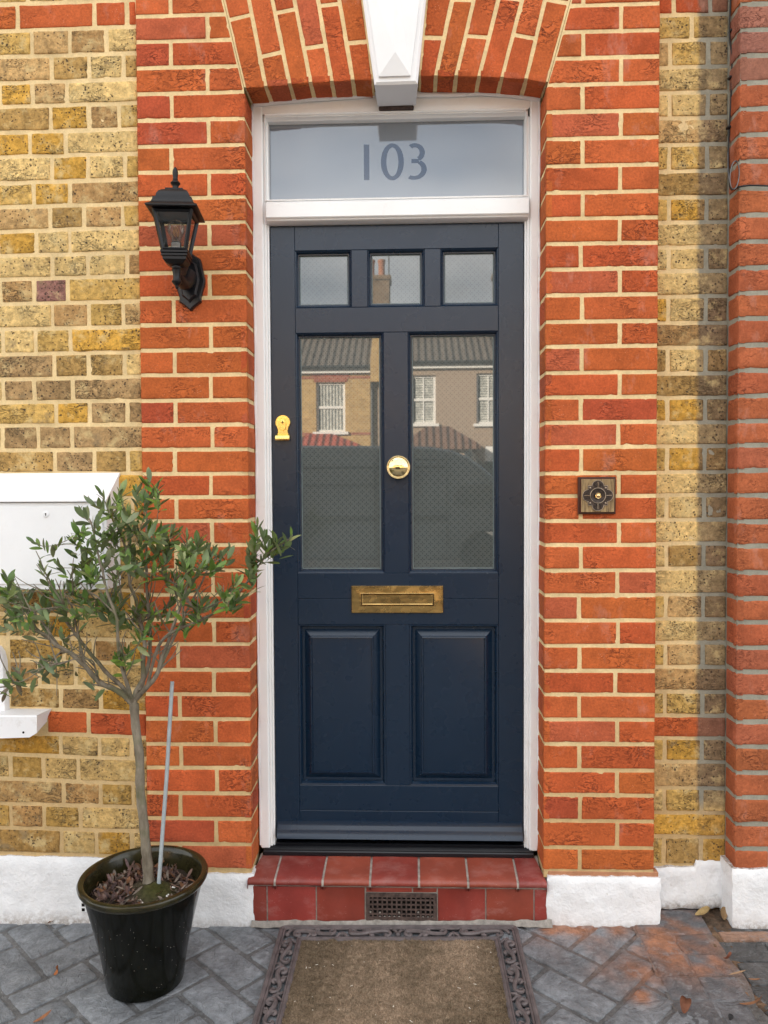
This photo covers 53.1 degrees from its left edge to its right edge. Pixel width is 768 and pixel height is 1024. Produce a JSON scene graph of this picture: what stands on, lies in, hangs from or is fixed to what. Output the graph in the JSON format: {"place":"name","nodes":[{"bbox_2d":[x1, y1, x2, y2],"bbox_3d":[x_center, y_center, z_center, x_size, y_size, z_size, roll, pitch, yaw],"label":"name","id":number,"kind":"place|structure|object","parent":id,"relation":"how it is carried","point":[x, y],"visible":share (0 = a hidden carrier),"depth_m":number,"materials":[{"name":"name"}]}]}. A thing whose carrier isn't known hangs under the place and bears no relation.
{"place":"outdoors","nodes":[
{"label":"outdoors","id":0,"kind":"place"},
{"bbox_2d":[0,923,734,1023],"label":"paving","id":1,"kind":"structure","parent":0,"point":[590,974],"depth_m":2.04,"materials":[{"name":"grey stone"}]},
{"bbox_2d":[33,1010,50,1022],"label":"fallen leaf","id":2,"kind":"object","parent":1,"relation":"on","point":[42,1016],"visible":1,"depth_m":1.89,"materials":[{"name":"brown plant"}]},
{"bbox_2d":[0,0,146,924],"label":"brick wall","id":3,"kind":"structure","parent":1,"relation":"on","point":[70,378],"depth_m":2.27,"materials":[{"name":"brick"}]},
{"bbox_2d":[0,645,50,737],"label":"window sill","id":4,"kind":"structure","parent":3,"relation":"attached to","point":[20,723],"depth_m":2.24,"materials":[{"name":"white paint"}]},
{"bbox_2d":[0,473,120,589],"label":"meter box","id":5,"kind":"object","parent":3,"relation":"attached to","point":[39,506],"visible":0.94,"depth_m":2.19,"materials":[{"name":"white paint"}]},
{"bbox_2d":[0,506,103,583],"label":"cabinet door","id":6,"kind":"structure","parent":5,"relation":"in","point":[51,524],"depth_m":2.19,"materials":[{"name":"white paint"}]},
{"bbox_2d":[76,845,207,1002],"bbox_3d":[-0.636,1.101,2.044,0.333,0.288,0.333,0,2,2],"label":"plant pot","id":7,"kind":"object","parent":1,"relation":"on","point":[141,932],"visible":0.88,"depth_m":1.96,"materials":[{"name":"black plastic"}]},
{"bbox_2d":[0,467,299,884],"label":"olive tree","id":8,"kind":"object","parent":7,"relation":"on","point":[189,551],"visible":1,"depth_m":1.98,"materials":[{"name":"green plant"}]},
{"bbox_2d":[157,681,173,883],"bbox_3d":[-0.579,0.729,2.038,0.012,0.552,0.066,1,2,36],"label":"plant stake","id":9,"kind":"object","parent":7,"relation":"in","point":[165,792],"visible":0.88,"depth_m":2.04,"materials":[{"name":"grey plastic"}]},
{"bbox_2d":[252,925,540,1023],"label":"doormat","id":10,"kind":"object","parent":1,"relation":"on","point":[453,977],"visible":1,"depth_m":2.02,"materials":[{"name":"fabric"}]},
{"bbox_2d":[247,853,552,927],"bbox_3d":[0.046,1.151,2.322,0.896,0.180,0.137,0,2,2],"label":"doorstep","id":11,"kind":"object","parent":1,"relation":"on","point":[330,890],"visible":1,"depth_m":2.28,"materials":[{"name":"tile"}]},
{"bbox_2d":[632,909,767,1023],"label":"border paving","id":12,"kind":"structure","parent":0,"point":[710,965],"depth_m":2.04,"materials":[{"name":"grey stone"}]},
{"bbox_2d":[680,995,690,1012],"bbox_3d":[0.735,1.200,1.874,0.026,0.036,0.018,1,2,23],"label":"fallen leaf","id":13,"kind":"object","parent":12,"relation":"on","point":[685,1003],"visible":1,"depth_m":1.88,"materials":[{"name":"brown plant"}]},
{"bbox_2d":[654,0,729,908],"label":"brick wall","id":14,"kind":"structure","parent":12,"relation":"on","point":[691,553],"depth_m":2.28,"materials":[{"name":"brick"}]},
{"bbox_2d":[695,906,709,914],"bbox_3d":[0.947,1.187,2.287,0.042,0.026,0.023,0,2,2],"label":"fallen leaf","id":15,"kind":"object","parent":12,"relation":"on","point":[703,910],"visible":1,"depth_m":2.29,"materials":[{"name":"yellow plant"}]},
{"bbox_2d":[740,997,760,1004],"bbox_3d":[0.898,1.193,1.883,0.050,0.042,0.012,1,3,41],"label":"fallen leaf","id":16,"kind":"object","parent":12,"relation":"on","point":[752,1002],"visible":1,"depth_m":1.88,"materials":[{"name":"brown plant"}]},
{"bbox_2d":[686,908,767,1012],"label":"dirt joint","id":17,"kind":"object","parent":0,"point":[713,918],"visible":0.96,"depth_m":2.25,"materials":[{"name":"soil"}]},
{"bbox_2d":[720,907,726,919],"bbox_3d":[1.007,1.186,2.273,0.022,0.024,0.030,0,2,2],"label":"fallen leaf","id":18,"kind":"object","parent":17,"relation":"on","point":[723,913],"visible":1,"depth_m":2.28,"materials":[{"name":"brown plant"}]},
{"bbox_2d":[713,925,767,1015],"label":"neighbour paving","id":19,"kind":"structure","parent":0,"point":[750,951],"depth_m":2.11,"materials":[{"name":"grey stone"}]},
{"bbox_2d":[720,0,767,928],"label":"brick pier","id":20,"kind":"structure","parent":19,"relation":"on","point":[744,867],"depth_m":2.21,"materials":[{"name":"brick"}]},
{"bbox_2d":[727,152,739,189],"bbox_3d":[0.987,-0.972,2.192,0.029,0.129,0.060,0,2,2],"label":"wire clip","id":21,"kind":"object","parent":20,"relation":"attached to","point":[729,174],"visible":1,"depth_m":2.16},
{"bbox_2d":[726,0,767,189],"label":"cable","id":22,"kind":"object","parent":20,"relation":"attached to","point":[728,127],"visible":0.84,"depth_m":2.22,"materials":[{"name":"black plastic"}]},
{"label":"ground","id":23,"kind":"structure","parent":0,"visible":0},
{"bbox_2d":[223,0,719,909],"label":"terraced house","id":24,"kind":"structure","parent":23,"relation":"on","point":[417,90],"depth_m":2.47,"materials":[{"name":"brick"}]},
{"bbox_2d":[136,0,660,927],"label":"door surround","id":25,"kind":"object","parent":24,"relation":"attached to","point":[598,316],"visible":0.94,"depth_m":2.23,"materials":[{"name":"red brick"}]},
{"bbox_2d":[145,167,205,310],"bbox_3d":[-0.568,-0.758,2.131,0.135,0.356,0.216,0,2,-4],"label":"wall lantern","id":26,"kind":"object","parent":25,"relation":"attached to","point":[174,204],"depth_m":2.08,"materials":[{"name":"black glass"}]},
{"bbox_2d":[251,91,540,857],"bbox_3d":[0.040,-0.107,2.374,0.871,2.336,0.108,0,2,2],"label":"door frame","id":27,"kind":"object","parent":25,"relation":"attached to","point":[445,158],"visible":0.94,"depth_m":2.34,"materials":[{"name":"white paint"}]},
{"bbox_2d":[270,222,522,841],"bbox_3d":[0.041,0.076,2.355,0.769,1.896,0.113,0,2,2],"label":"front door","id":28,"kind":"structure","parent":27,"relation":"attached to","point":[397,399],"depth_m":2.38,"materials":[{"name":"painted wood"},{"name":"glass"},{"name":"brass"}]},
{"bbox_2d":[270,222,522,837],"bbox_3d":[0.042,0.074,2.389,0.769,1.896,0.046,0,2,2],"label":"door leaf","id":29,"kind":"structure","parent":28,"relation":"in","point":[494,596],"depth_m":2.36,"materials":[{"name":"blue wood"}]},
{"bbox_2d":[577,477,615,513],"bbox_3d":[0.612,-0.047,2.205,0.106,0.107,0.035,0,2,2],"label":"doorbell","id":30,"kind":"object","parent":25,"relation":"attached to","point":[596,495],"visible":1,"depth_m":2.20,"materials":[{"name":"brown wood"}]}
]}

